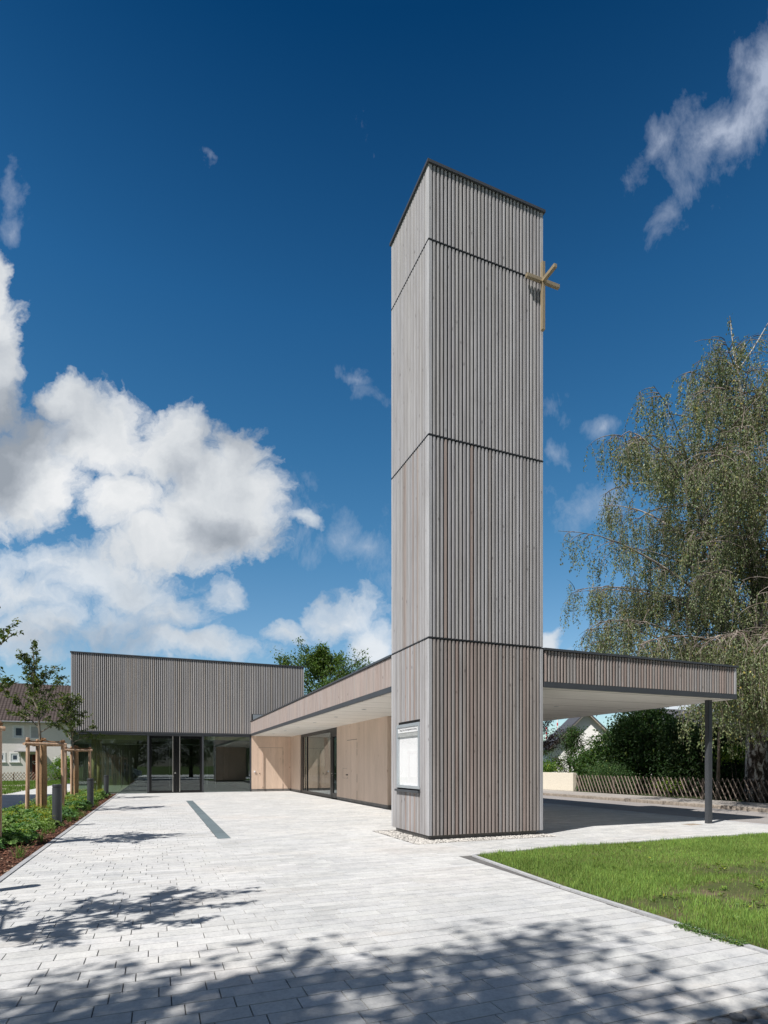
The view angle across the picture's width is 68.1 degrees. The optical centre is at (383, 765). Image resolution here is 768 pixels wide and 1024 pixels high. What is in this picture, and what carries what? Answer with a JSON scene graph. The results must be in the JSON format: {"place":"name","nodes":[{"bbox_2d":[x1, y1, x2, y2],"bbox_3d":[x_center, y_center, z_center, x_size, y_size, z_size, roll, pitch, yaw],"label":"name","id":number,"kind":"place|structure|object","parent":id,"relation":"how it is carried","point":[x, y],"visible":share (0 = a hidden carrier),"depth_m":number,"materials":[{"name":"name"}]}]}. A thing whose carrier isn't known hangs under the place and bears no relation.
{"place":"outdoors","nodes":[
{"label":"outdoors","id":0,"kind":"place"},
{"bbox_2d":[2,780,60,794],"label":"verge grass","id":1,"kind":"structure","parent":0,"point":[10,788],"depth_m":40.67,"materials":[{"name":"green plant"}]},
{"bbox_2d":[0,682,71,780],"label":"beige house","id":2,"kind":"structure","parent":0,"point":[16,733],"depth_m":57.00,"materials":[{"name":"paint"}]},
{"bbox_2d":[2,752,5,762],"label":"window","id":3,"kind":"structure","parent":2,"relation":"in","point":[3,753],"depth_m":56.04,"materials":[{"name":"white"}]},
{"bbox_2d":[9,752,19,762],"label":"window","id":4,"kind":"structure","parent":2,"relation":"in","point":[14,756],"depth_m":56.38,"materials":[{"name":"white"}]},
{"bbox_2d":[12,725,24,738],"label":"window","id":5,"kind":"structure","parent":2,"relation":"in","point":[17,730],"depth_m":56.48,"materials":[{"name":"white"}]},
{"bbox_2d":[30,753,35,779],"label":"door","id":6,"kind":"structure","parent":2,"relation":"in","point":[32,755],"depth_m":56.94,"materials":[{"name":"brown wood"}]},
{"bbox_2d":[30,725,40,738],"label":"window","id":7,"kind":"structure","parent":2,"relation":"in","point":[34,734],"depth_m":56.99,"materials":[{"name":"white glass"}]},
{"bbox_2d":[2,784,69,808],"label":"footpath","id":8,"kind":"structure","parent":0,"point":[11,799],"depth_m":25.68,"materials":[{"name":"concrete"}]},
{"bbox_2d":[0,794,115,875],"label":"bark chips","id":9,"kind":"object","parent":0,"point":[52,836],"visible":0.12,"depth_m":10.32,"materials":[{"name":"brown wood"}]},
{"bbox_2d":[0,721,5,836],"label":"tree stake frame","id":10,"kind":"object","parent":9,"relation":"on","point":[2,728],"visible":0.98,"depth_m":10.04,"materials":[{"name":"brown wood"}]},
{"bbox_2d":[0,607,23,695],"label":"young tree","id":11,"kind":"object","parent":9,"relation":"on","point":[6,680],"visible":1,"depth_m":9.56,"materials":[{"name":"green plant"}]},
{"bbox_2d":[3,639,78,807],"bbox_3d":[-10.671,-1.233,17.536,2.360,5.370,1.698,0,0,32],"label":"young tree","id":12,"kind":"object","parent":9,"relation":"on","point":[35,680],"visible":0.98,"depth_m":17.25,"materials":[{"name":"green plant"}]},
{"bbox_2d":[22,737,66,808],"bbox_3d":[-10.272,0.306,17.276,1.012,2.310,0.946,0,0,-10],"label":"tree stake frame","id":13,"kind":"object","parent":9,"relation":"on","point":[28,742],"visible":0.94,"depth_m":17.51,"materials":[{"name":"brown wood"}]},
{"bbox_2d":[0,788,111,848],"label":"ground cover","id":14,"kind":"object","parent":9,"relation":"on","point":[12,833],"depth_m":13.93,"materials":[{"name":"green plant"}]},
{"bbox_2d":[52,784,61,826],"bbox_3d":[-7.774,0.956,13.498,0.250,1.012,0.250,0,0,-22],"label":"bollard","id":15,"kind":"object","parent":9,"relation":"on","point":[56,801],"visible":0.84,"depth_m":13.41,"materials":[{"name":"metal"}]},
{"bbox_2d":[12,795,101,857],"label":"edge grass","id":16,"kind":"structure","parent":9,"relation":"on","point":[89,807],"depth_m":11.99,"materials":[{"name":"green plant"}]},
{"bbox_2d":[43,691,104,794],"bbox_3d":[-12.992,-0.853,23.999,1.889,4.606,1.786,0,0,1],"label":"young tree","id":17,"kind":"object","parent":9,"relation":"on","point":[68,708],"visible":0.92,"depth_m":23.93,"materials":[{"name":"green plant"}]},
{"bbox_2d":[65,746,92,796],"bbox_3d":[-12.957,0.307,24.064,1.012,2.308,0.946,0,0,-10],"label":"tree stake frame","id":18,"kind":"object","parent":9,"relation":"on","point":[88,749],"visible":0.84,"depth_m":24.31,"materials":[{"name":"brown wood"}]},
{"bbox_2d":[87,778,93,806],"bbox_3d":[-10.200,0.956,19.722,0.250,1.012,0.250,0,0,-22],"label":"bollard","id":19,"kind":"object","parent":9,"relation":"on","point":[90,789],"visible":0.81,"depth_m":19.64,"materials":[{"name":"metal"}]},
{"bbox_2d":[104,775,108,796],"bbox_3d":[-12.867,0.956,26.302,0.250,1.012,0.250,0,0,-22],"label":"bollard","id":20,"kind":"object","parent":9,"relation":"on","point":[106,783],"visible":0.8,"depth_m":26.21,"materials":[{"name":"metal"}]},
{"bbox_2d":[0,791,767,1023],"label":"plaza paving","id":21,"kind":"structure","parent":0,"point":[384,929],"depth_m":4.96,"materials":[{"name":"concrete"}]},
{"bbox_2d":[70,651,304,793],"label":"parish hall","id":22,"kind":"structure","parent":21,"relation":"on","point":[168,725],"depth_m":31.02,"materials":[{"name":"wood"}]},
{"bbox_2d":[149,736,175,791],"bbox_3d":[-11.617,-0.070,29.833,1.329,2.960,0.153,0,0,-22],"label":"entrance door","id":23,"kind":"structure","parent":22,"relation":"in","point":[150,737],"depth_m":29.86,"materials":[{"name":"black metal"}]},
{"bbox_2d":[176,736,201,791],"bbox_3d":[-10.398,-0.070,30.321,1.292,2.960,0.153,0,0,-22],"label":"entrance door","id":24,"kind":"structure","parent":22,"relation":"in","point":[177,738],"depth_m":30.14,"materials":[{"name":"black metal"}]},
{"bbox_2d":[258,747,282,788],"bbox_3d":[-6.360,0.154,31.880,1.416,2.312,0.081,0,0,-22],"label":"flush door","id":25,"kind":"structure","parent":22,"relation":"in","point":[270,760],"depth_m":31.91,"materials":[{"name":"brown wood"}]},
{"bbox_2d":[187,801,229,838],"bbox_3d":[-5.574,1.458,17.287,0.244,0.024,12.988,0,0,-22],"label":"slate strip","id":26,"kind":"object","parent":21,"relation":"on","point":[218,832],"visible":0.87,"depth_m":14.39,"materials":[{"name":"grey stone"}]},
{"bbox_2d":[291,716,390,809],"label":"side wing","id":27,"kind":"structure","parent":21,"relation":"on","point":[351,763],"depth_m":22.71,"materials":[{"name":"beige wood"}]},
{"bbox_2d":[301,728,331,797],"bbox_3d":[-3.327,-0.092,27.603,0.120,3.083,5.745,0,0,-22],"label":"window frame","id":28,"kind":"structure","parent":27,"relation":"in","point":[316,747],"depth_m":27.29,"materials":[{"name":"metal"}]},
{"bbox_2d":[331,727,336,797],"bbox_3d":[-2.117,-0.112,24.511,0.151,3.043,0.895,0,0,-22],"label":"glazed door","id":29,"kind":"structure","parent":27,"relation":"in","point":[334,730],"depth_m":24.66,"materials":[{"name":"metal"}]},
{"bbox_2d":[346,739,356,799],"bbox_3d":[-1.295,0.149,22.246,0.052,2.322,1.336,0,0,-22],"label":"flush door","id":30,"kind":"structure","parent":27,"relation":"in","point":[351,774],"depth_m":22.13,"materials":[{"name":"brown wood"}]},
{"bbox_2d":[374,830,555,844],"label":"gravel","id":31,"kind":"structure","parent":21,"relation":"on","point":[393,834],"depth_m":11.25,"materials":[{"name":"white gravel"}]},
{"bbox_2d":[389,158,545,839],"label":"bell tower","id":32,"kind":"structure","parent":31,"relation":"on","point":[467,461],"depth_m":11.44,"materials":[{"name":"grey wood"}]},
{"bbox_2d":[395,722,419,792],"bbox_3d":[0.491,-0.158,11.800,0.089,1.415,1.186,0,0,-22],"label":"notice board","id":33,"kind":"object","parent":32,"relation":"attached to","point":[407,755],"visible":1,"depth_m":11.86,"materials":[{"name":"grey metal"}]},
{"bbox_2d":[525,260,559,331],"bbox_3d":[3.372,-9.758,11.635,0.820,1.415,0.446,0,0,-22],"label":"cross","id":34,"kind":"object","parent":32,"relation":"attached to","point":[542,280],"visible":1,"depth_m":11.77,"materials":[{"name":"metal"}]},
{"bbox_2d":[250,648,738,823],"bbox_3d":[0.684,-0.509,22.766,8.548,3.918,22.197,0,0,-22],"label":"entrance canopy","id":35,"kind":"object","parent":21,"relation":"on","point":[580,683],"visible":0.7,"depth_m":13.88,"materials":[{"name":"wood"},{"name":"metal"}]},
{"bbox_2d":[0,0,767,744],"label":"sky","id":36,"kind":"structure","parent":0,"point":[203,203],"materials":[{"name":"blue"}]},
{"bbox_2d":[543,716,606,774],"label":"gable house","id":37,"kind":"structure","parent":0,"point":[591,722],"depth_m":60.07,"materials":[{"name":"white paint"}]},
{"bbox_2d":[478,831,767,949],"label":"lawn","id":38,"kind":"structure","parent":0,"point":[746,885],"depth_m":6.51,"materials":[{"name":"plant"}]},
{"bbox_2d":[495,836,767,919],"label":"lawn weeds","id":39,"kind":"object","parent":38,"relation":"on","point":[679,895],"visible":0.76,"depth_m":7.29,"materials":[{"name":"green plant"}]},
{"bbox_2d":[543,795,767,823],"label":"road","id":40,"kind":"structure","parent":0,"point":[738,815],"depth_m":18.94,"materials":[{"name":"grey asphalt"}]},
{"bbox_2d":[543,789,767,807],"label":"pavement","id":41,"kind":"structure","parent":0,"point":[735,803],"depth_m":23.27,"materials":[{"name":"grey concrete"}]},
{"bbox_2d":[576,782,757,802],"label":"garden ground","id":42,"kind":"structure","parent":0,"point":[724,799],"depth_m":26.63,"materials":[{"name":"green plant"}]},
{"bbox_2d":[543,720,567,771],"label":"copper beech","id":43,"kind":"object","parent":42,"relation":"on","point":[549,742],"visible":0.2,"depth_m":52.66,"materials":[{"name":"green plant"}]},
{"bbox_2d":[543,756,567,772],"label":"terrace plant","id":44,"kind":"object","parent":42,"relation":"on","point":[550,767],"visible":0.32,"depth_m":33.13,"materials":[{"name":"green plant"}]},
{"bbox_2d":[543,772,575,790],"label":"garden wall","id":45,"kind":"structure","parent":42,"relation":"on","point":[559,781],"depth_m":30.79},
{"bbox_2d":[543,725,601,772],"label":"garden tree","id":46,"kind":"object","parent":42,"relation":"on","point":[572,734],"visible":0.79,"depth_m":49.45,"materials":[{"name":"green plant"}]},
{"bbox_2d":[563,726,620,790],"bbox_3d":[11.952,-0.211,31.814,3.678,3.965,4.084,0,0,-22],"label":"garden shrub","id":47,"kind":"object","parent":42,"relation":"on","point":[588,756],"visible":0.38,"depth_m":31.47,"materials":[{"name":"green plant"}]},
{"bbox_2d":[579,757,642,793],"bbox_3d":[11.557,0.672,28.958,2.525,2.182,4.130,0,0,-22],"label":"garden shrub","id":48,"kind":"object","parent":42,"relation":"on","point":[609,770],"visible":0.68,"depth_m":28.62,"materials":[{"name":"green plant"}]},
{"bbox_2d":[591,708,673,792],"bbox_3d":[13.207,-0.782,30.218,4.353,5.294,4.216,0,0,-42],"label":"garden shrub","id":49,"kind":"object","parent":42,"relation":"on","point":[615,724],"visible":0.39,"depth_m":29.56,"materials":[{"name":"green plant"}]},
{"bbox_2d":[607,707,698,793],"bbox_3d":[14.098,-0.907,28.733,4.242,5.764,5.149,0,0,-22],"label":"garden shrub","id":50,"kind":"object","parent":42,"relation":"on","point":[654,765],"visible":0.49,"depth_m":28.42,"materials":[{"name":"green plant"}]},
{"bbox_2d":[559,313,767,802],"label":"weeping birch","id":51,"kind":"object","parent":42,"relation":"on","point":[714,599],"visible":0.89,"depth_m":20.41,"materials":[{"name":"green plant"}]},
{"bbox_2d":[650,775,686,796],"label":"lime shrub","id":52,"kind":"object","parent":42,"relation":"on","point":[658,782],"visible":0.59,"depth_m":25.41,"materials":[{"name":"green plant"}]},
{"bbox_2d":[574,775,767,802],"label":"lattice fence","id":53,"kind":"object","parent":42,"relation":"on","point":[760,788],"visible":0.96,"depth_m":23.95,"materials":[{"name":"brown wood"}]},
{"bbox_2d":[648,711,727,795],"bbox_3d":[14.371,-0.426,26.653,3.705,4.439,3.863,0,0,-22],"label":"garden shrub","id":54,"kind":"object","parent":42,"relation":"on","point":[679,765],"visible":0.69,"depth_m":26.28,"materials":[{"name":"green plant"}]},
{"bbox_2d":[680,725,745,797],"bbox_3d":[15.416,-0.014,25.455,4.041,4.094,3.906,0,0,-22],"label":"garden shrub","id":55,"kind":"object","parent":42,"relation":"on","point":[724,739],"visible":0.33,"depth_m":25.17,"materials":[{"name":"green plant"}]},
{"bbox_2d":[690,703,740,799],"bbox_3d":[13.689,-0.990,23.060,2.416,5.085,2.312,0,0,25],"label":"slim tree","id":56,"kind":"object","parent":42,"relation":"on","point":[718,766],"visible":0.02,"depth_m":23.12,"materials":[{"name":"brown plant"}]},
{"bbox_2d":[712,743,744,799],"bbox_3d":[14.669,0.207,23.573,1.918,2.531,2.848,0,0,-22],"label":"lime shrub","id":57,"kind":"object","parent":42,"relation":"on","point":[727,756],"visible":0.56,"depth_m":23.69,"materials":[{"name":"green plant"}]},
{"bbox_2d":[712,753,744,798],"bbox_3d":[16.095,0.378,24.252,3.579,2.880,3.596,0,0,21],"label":"garden shrub","id":58,"kind":"object","parent":42,"relation":"on","point":[739,774],"visible":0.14,"depth_m":24.38,"materials":[{"name":"green plant"}]},
{"bbox_2d":[634,708,743,779],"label":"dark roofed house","id":59,"kind":"structure","parent":0,"point":[670,712],"depth_m":51.33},
{"bbox_2d":[696,1007,767,1023],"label":"cobble paving","id":60,"kind":"structure","parent":0,"point":[749,1013],"depth_m":3.25,"materials":[{"name":"stone"}]},
{"label":"ground","id":61,"kind":"structure","parent":0,"visible":0},
{"bbox_2d":[2,772,68,780],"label":"lattice fence","id":62,"kind":"object","parent":61,"relation":"on","point":[23,776],"visible":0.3,"depth_m":53.09,"materials":[{"name":"brown wood"}]},
{"bbox_2d":[47,756,69,779],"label":"garden bush","id":63,"kind":"object","parent":61,"relation":"on","point":[57,764],"visible":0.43,"depth_m":53.49,"materials":[{"name":"green plant"}]},
{"bbox_2d":[270,636,372,694],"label":"broadleaf tree","id":64,"kind":"object","parent":61,"relation":"on","point":[319,662],"visible":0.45,"depth_m":63.72,"materials":[{"name":"green plant"}]},
{"bbox_2d":[0,794,767,954],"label":"edging kerb","id":65,"kind":"structure","parent":61,"relation":"on","point":[48,844],"depth_m":7.55,"materials":[{"name":"concrete"}]},
{"bbox_2d":[673,922,749,945],"bbox_3d":[2.781,1.433,4.843,0.278,0.036,0.648,0,0,-22],"label":"creeping clover","id":66,"kind":"object","parent":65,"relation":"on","point":[721,936],"visible":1,"depth_m":4.82,"materials":[{"name":"green plant"}]},
{"bbox_2d":[543,793,767,812],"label":"kerb","id":67,"kind":"structure","parent":61,"relation":"on","point":[754,809],"depth_m":21.33,"materials":[{"name":"concrete"}]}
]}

